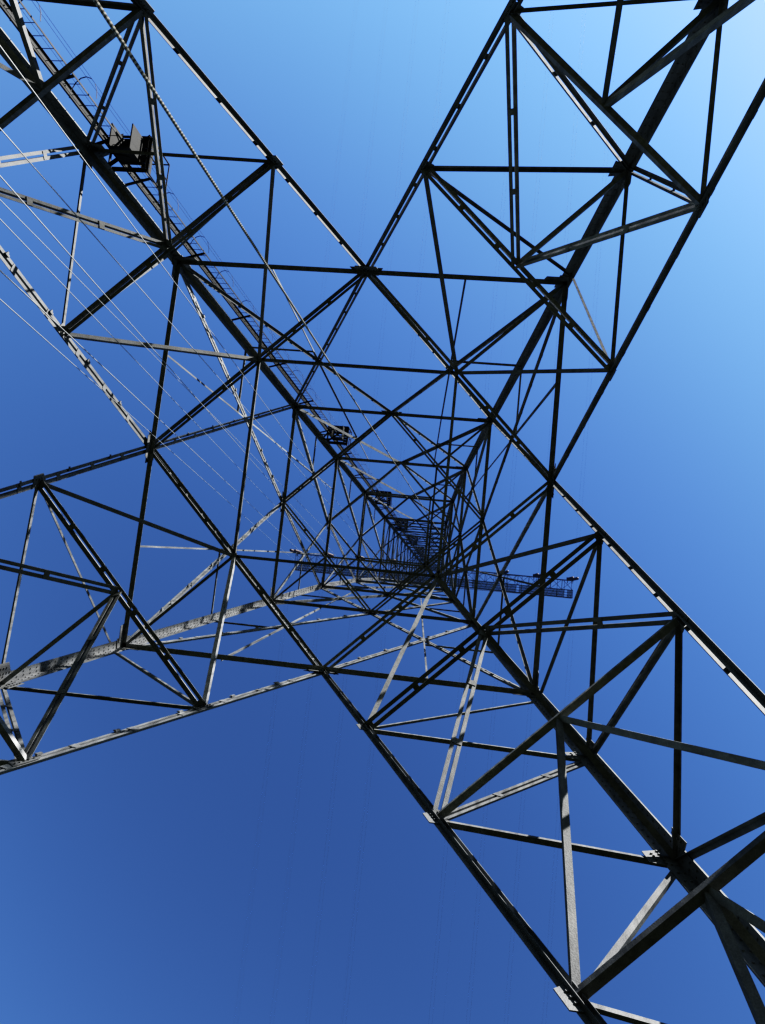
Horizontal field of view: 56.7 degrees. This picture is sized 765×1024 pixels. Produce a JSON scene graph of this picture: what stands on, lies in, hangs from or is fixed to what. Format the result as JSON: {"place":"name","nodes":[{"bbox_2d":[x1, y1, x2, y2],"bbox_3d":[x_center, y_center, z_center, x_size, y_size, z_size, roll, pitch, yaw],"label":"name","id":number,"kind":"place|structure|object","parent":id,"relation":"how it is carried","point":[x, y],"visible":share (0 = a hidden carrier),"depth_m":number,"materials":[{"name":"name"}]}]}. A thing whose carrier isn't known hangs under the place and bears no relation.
{"place":"outdoors","nodes":[
{"label":"outdoors","id":0,"kind":"place"},
{"bbox_2d":[0,0,764,986],"bbox_3d":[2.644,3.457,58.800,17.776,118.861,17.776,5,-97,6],"label":"tower legs","id":1,"kind":"object","parent":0,"point":[688,872],"visible":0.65,"depth_m":17.56,"materials":[{"name":"grey metal"}]},
{"bbox_2d":[0,0,728,1013],"bbox_3d":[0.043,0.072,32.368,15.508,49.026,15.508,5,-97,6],"label":"gusset plates","id":2,"kind":"object","parent":1,"relation":"attached to","point":[566,996],"visible":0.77,"depth_m":15.90,"materials":[{"name":"grey metal"}]},
{"bbox_2d":[0,0,764,1023],"bbox_3d":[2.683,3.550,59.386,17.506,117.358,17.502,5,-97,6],"label":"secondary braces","id":3,"kind":"object","parent":1,"relation":"attached to","point":[658,894],"visible":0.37,"depth_m":16.03,"materials":[{"name":"grey metal"}]},
{"bbox_2d":[0,0,764,1023],"label":"sky","id":4,"kind":"structure","parent":0,"point":[127,876],"materials":[{"name":"blue"}]},
{"label":"ground","id":5,"kind":"structure","parent":0,"visible":0},
{"bbox_2d":[0,0,764,1023],"bbox_3d":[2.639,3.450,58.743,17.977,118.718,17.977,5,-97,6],"label":"tower bracing","id":6,"kind":"object","parent":5,"relation":"on","point":[518,922],"visible":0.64,"depth_m":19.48,"materials":[{"name":"grey metal"}]},
{"bbox_2d":[0,46,377,565],"bbox_3d":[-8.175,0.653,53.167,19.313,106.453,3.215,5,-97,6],"label":"cables","id":7,"kind":"object","parent":6,"relation":"attached to","point":[119,310],"visible":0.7,"depth_m":12.63,"materials":[{"name":"metal"}]},
{"bbox_2d":[0,0,423,559],"bbox_3d":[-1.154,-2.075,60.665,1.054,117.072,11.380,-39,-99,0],"label":"ladder","id":8,"kind":"object","parent":6,"relation":"attached to","point":[43,56],"visible":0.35,"depth_m":20.32,"materials":[{"name":"metal"}]},
{"bbox_2d":[88,123,426,559],"bbox_3d":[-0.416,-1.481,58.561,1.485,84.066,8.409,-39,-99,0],"label":"rest platforms","id":9,"kind":"object","parent":6,"relation":"attached to","point":[137,141],"visible":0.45,"depth_m":18.43,"materials":[{"name":"metal"}]},
{"bbox_2d":[294,551,572,597],"bbox_3d":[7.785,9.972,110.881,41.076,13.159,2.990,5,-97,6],"label":"cross arm","id":10,"kind":"object","parent":6,"relation":"attached to","point":[554,593],"visible":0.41,"depth_m":103.83},
{"bbox_2d":[93,0,469,578],"bbox_3d":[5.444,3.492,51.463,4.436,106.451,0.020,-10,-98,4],"label":"rail","id":11,"kind":"object","parent":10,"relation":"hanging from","point":[123,44],"visible":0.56,"depth_m":4.55,"materials":[{"name":"grey metal"}]},
{"bbox_2d":[290,549,578,580],"bbox_3d":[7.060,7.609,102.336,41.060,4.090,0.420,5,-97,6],"label":"insulator strings","id":12,"kind":"object","parent":6,"relation":"attached to","point":[505,572],"visible":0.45,"depth_m":101.02,"materials":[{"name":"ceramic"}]}
]}

